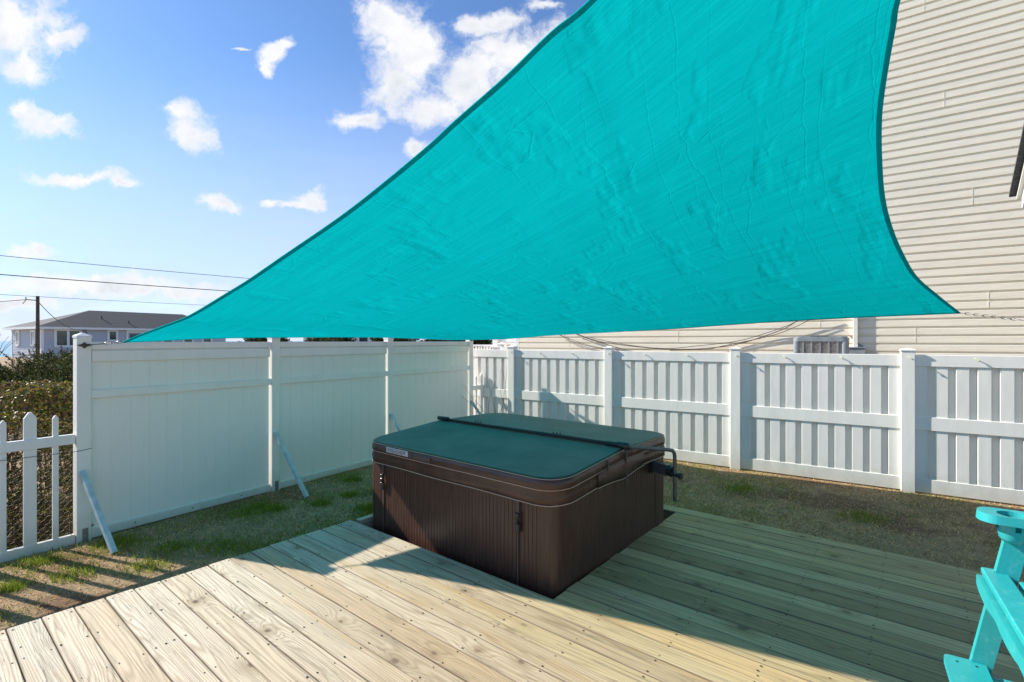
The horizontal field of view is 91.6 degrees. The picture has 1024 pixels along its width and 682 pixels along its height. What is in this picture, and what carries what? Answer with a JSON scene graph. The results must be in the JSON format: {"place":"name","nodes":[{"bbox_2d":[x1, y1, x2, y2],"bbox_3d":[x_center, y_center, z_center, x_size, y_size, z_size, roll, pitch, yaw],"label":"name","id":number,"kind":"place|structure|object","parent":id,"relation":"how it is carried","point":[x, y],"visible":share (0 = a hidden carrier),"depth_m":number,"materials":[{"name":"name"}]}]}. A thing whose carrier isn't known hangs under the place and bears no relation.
{"place":"outdoors","nodes":[
{"label":"outdoors","id":0,"kind":"place"},
{"bbox_2d":[0,341,491,356],"bbox_3d":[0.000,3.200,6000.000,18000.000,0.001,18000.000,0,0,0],"label":"sea","id":1,"kind":"structure","parent":0,"point":[7,350],"depth_m":267.21,"materials":[{"name":"liquid"}]},
{"bbox_2d":[0,0,587,340],"label":"sky","id":2,"kind":"structure","parent":0,"point":[208,137],"materials":[{"name":"blue"}]},
{"bbox_2d":[303,337,372,341],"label":"pale house","id":3,"kind":"structure","parent":0,"point":[361,339],"depth_m":63.39,"materials":[{"name":"white"}]},
{"bbox_2d":[359,338,367,341],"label":"window","id":4,"kind":"structure","parent":3,"relation":"in","point":[360,339],"depth_m":63.44,"materials":[{"name":"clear glass"}]},
{"bbox_2d":[0,346,1023,632],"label":"ground","id":5,"kind":"structure","parent":0,"point":[916,548],"depth_m":4.56,"materials":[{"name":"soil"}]},
{"bbox_2d":[0,334,34,368],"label":"bare shrub","id":6,"kind":"object","parent":5,"relation":"on","point":[8,345],"visible":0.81,"depth_m":17.48,"materials":[{"name":"plant"}]},
{"bbox_2d":[22,296,39,366],"bbox_3d":[-29.012,-0.505,30.000,1.004,4.410,0.190,0,0,0],"label":"service pole","id":7,"kind":"object","parent":5,"relation":"on","point":[37,300],"visible":0.87,"depth_m":29.96,"materials":[{"name":"brown wood"}]},
{"bbox_2d":[0,344,72,420],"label":"juniper bush","id":8,"kind":"object","parent":5,"relation":"on","point":[35,362],"visible":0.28,"depth_m":10.44,"materials":[{"name":"green plant"}]},
{"bbox_2d":[0,352,72,429],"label":"juniper bush","id":9,"kind":"object","parent":5,"relation":"on","point":[52,371],"visible":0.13,"depth_m":9.46,"materials":[{"name":"green plant"}]},
{"bbox_2d":[0,379,72,549],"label":"ivy thicket","id":10,"kind":"object","parent":5,"relation":"on","point":[19,392],"visible":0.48,"depth_m":5.27,"materials":[{"name":"green plant"}]},
{"bbox_2d":[5,368,72,433],"bbox_3d":[-7.678,1.073,8.502,2.119,1.302,2.445,0,0,0],"label":"juniper bush","id":11,"kind":"object","parent":5,"relation":"on","point":[58,377],"visible":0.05,"depth_m":8.03,"materials":[{"name":"green plant"}]},
{"bbox_2d":[0,412,91,562],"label":"picket fence","id":12,"kind":"object","parent":5,"relation":"on","point":[29,444],"visible":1,"depth_m":3.95,"materials":[{"name":"white plastic"}]},
{"bbox_2d":[20,345,72,371],"bbox_3d":[-11.425,0.917,12.781,2.536,1.616,2.674,0,0,0],"label":"juniper bush","id":13,"kind":"object","parent":5,"relation":"on","point":[44,356],"visible":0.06,"depth_m":12.39,"materials":[{"name":"green plant"}]},
{"bbox_2d":[6,428,93,549],"bbox_3d":[-5.716,1.243,2.562,1.868,0.930,6.194,0,0,32],"label":"brush","id":14,"kind":"object","parent":5,"relation":"on","point":[11,490],"visible":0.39,"depth_m":4.46,"materials":[{"name":"green plant"}]},
{"bbox_2d":[2,310,225,358],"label":"grey house","id":15,"kind":"structure","parent":5,"relation":"on","point":[103,326],"depth_m":49.54,"materials":[{"name":"grey"}]},
{"bbox_2d":[15,330,19,345],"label":"window","id":16,"kind":"structure","parent":15,"relation":"in","point":[17,331],"depth_m":48.67,"materials":[{"name":"clear glass"}]},
{"bbox_2d":[30,330,34,345],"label":"window","id":17,"kind":"structure","parent":15,"relation":"in","point":[32,332],"depth_m":46.88,"materials":[{"name":"clear glass"}]},
{"bbox_2d":[54,329,81,346],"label":"window","id":18,"kind":"structure","parent":15,"relation":"in","point":[63,337],"depth_m":47.30,"materials":[{"name":"clear glass"}]},
{"bbox_2d":[107,330,117,340],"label":"window","id":19,"kind":"structure","parent":15,"relation":"in","point":[112,335],"depth_m":50.60,"materials":[{"name":"clear glass"}]},
{"bbox_2d":[202,339,211,341],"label":"window","id":20,"kind":"structure","parent":15,"relation":"in","point":[203,340],"depth_m":58.68,"materials":[{"name":"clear glass"}]},
{"bbox_2d":[237,338,291,341],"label":"bush","id":21,"kind":"object","parent":5,"relation":"on","point":[263,340],"visible":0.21,"depth_m":46.49,"materials":[{"name":"green plant"}]},
{"bbox_2d":[72,333,480,553],"bbox_3d":[-1.979,0.819,6.294,0.625,1.782,5.395,0,0,34],"label":"privacy fence","id":22,"kind":"object","parent":5,"relation":"on","point":[163,430],"visible":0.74,"depth_m":5.24,"materials":[{"name":"white plastic"}]},
{"bbox_2d":[77,341,121,348],"bbox_3d":[-3.516,0.030,4.248,0.309,0.067,0.062,0,0,-25],"label":"sail turnbuckle","id":23,"kind":"object","parent":22,"relation":"attached to","point":[84,345],"visible":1,"depth_m":4.21,"materials":[{"name":"metal"}]},
{"bbox_2d":[121,0,960,342],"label":"shade sail","id":24,"kind":"object","parent":23,"relation":"attached to","point":[599,166],"visible":1,"depth_m":3.59,"materials":[{"name":"fabric"}]},
{"bbox_2d":[962,312,1023,320],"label":"sail chain","id":25,"kind":"object","parent":24,"relation":"attached to","point":[990,316],"visible":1,"depth_m":4.75,"materials":[{"name":"metal"}]},
{"bbox_2d":[304,337,357,341],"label":"bush","id":26,"kind":"object","parent":5,"relation":"on","point":[333,339],"visible":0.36,"depth_m":49.00,"materials":[{"name":"green plant"}]},
{"bbox_2d":[370,337,421,341],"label":"bush","id":27,"kind":"object","parent":5,"relation":"on","point":[377,339],"visible":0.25,"depth_m":45.00,"materials":[{"name":"green plant"}]},
{"bbox_2d":[420,339,444,341],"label":"bush","id":28,"kind":"object","parent":5,"relation":"on","point":[431,340],"visible":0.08,"depth_m":46.22,"materials":[{"name":"green plant"}]},
{"bbox_2d":[445,340,492,348],"bbox_3d":[-3.814,0.164,39.875,4.248,3.109,3.974,0,0,45],"label":"bush","id":29,"kind":"object","parent":5,"relation":"on","point":[481,342],"visible":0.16,"depth_m":39.35,"materials":[{"name":"green plant"}]},
{"bbox_2d":[464,370,506,413],"bbox_3d":[-0.558,1.052,8.325,1.125,1.300,0.420,0,0,30],"label":"bare vine","id":30,"kind":"object","parent":5,"relation":"on","point":[491,394],"visible":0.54,"depth_m":8.15,"materials":[{"name":"plant"}]},
{"bbox_2d":[0,504,1023,681],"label":"deck","id":31,"kind":"structure","parent":5,"relation":"on","point":[677,594],"depth_m":2.80,"materials":[{"name":"brown wood"}]},
{"bbox_2d":[372,413,664,599],"bbox_3d":[0.056,1.248,4.352,2.092,0.905,1.761,0,0,40],"label":"hot tub","id":32,"kind":"object","parent":31,"relation":"on","point":[551,517],"visible":0.91,"depth_m":3.65,"materials":[{"name":"plastic"}]},
{"bbox_2d":[437,416,682,501],"bbox_3d":[0.335,1.004,4.496,2.331,0.501,0.625,0,0,40],"label":"cover lifter","id":33,"kind":"object","parent":32,"relation":"on","point":[660,467],"visible":0.98,"depth_m":3.93,"materials":[{"name":"black metal"}]},
{"bbox_2d":[944,507,1023,681],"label":"deck chair","id":34,"kind":"object","parent":31,"relation":"on","point":[1002,597],"visible":1,"depth_m":1.64,"materials":[{"name":"plastic"}]},
{"bbox_2d":[473,345,1023,504],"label":"vinyl fence","id":35,"kind":"object","parent":5,"relation":"on","point":[907,420],"visible":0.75,"depth_m":6.16,"materials":[{"name":"plastic"}]},
{"bbox_2d":[473,373,483,414],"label":"picket gate","id":36,"kind":"structure","parent":35,"relation":"attached to","point":[480,387],"depth_m":8.86,"materials":[{"name":"white plastic"}]},
{"bbox_2d":[793,336,848,353],"bbox_3d":[4.697,0.812,7.550,0.840,1.776,0.840,0,0,35],"label":"air conditioner","id":37,"kind":"object","parent":5,"relation":"on","point":[825,345],"visible":0.29,"depth_m":7.27,"materials":[{"name":"metal"}]},
{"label":"utility pole","id":38,"kind":"object","parent":5,"relation":"on","visible":0},
{"bbox_2d":[0,294,193,304],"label":"power line","id":39,"kind":"object","parent":38,"relation":"attached to","point":[107,300],"visible":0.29,"depth_m":39.47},
{"bbox_2d":[0,274,225,290],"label":"power line","id":40,"kind":"object","parent":38,"relation":"attached to","point":[108,282],"visible":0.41,"depth_m":39.36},
{"bbox_2d":[0,255,248,278],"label":"power line","id":41,"kind":"object","parent":38,"relation":"attached to","point":[117,266],"visible":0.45,"depth_m":39.77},
{"bbox_2d":[473,0,1023,355],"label":"beach house","id":42,"kind":"structure","parent":0,"point":[953,116],"depth_m":7.49,"materials":[{"name":"beige"}]},
{"bbox_2d":[1009,125,1023,208],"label":"porch roof","id":43,"kind":"structure","parent":42,"relation":"attached to","point":[1017,187],"depth_m":4.28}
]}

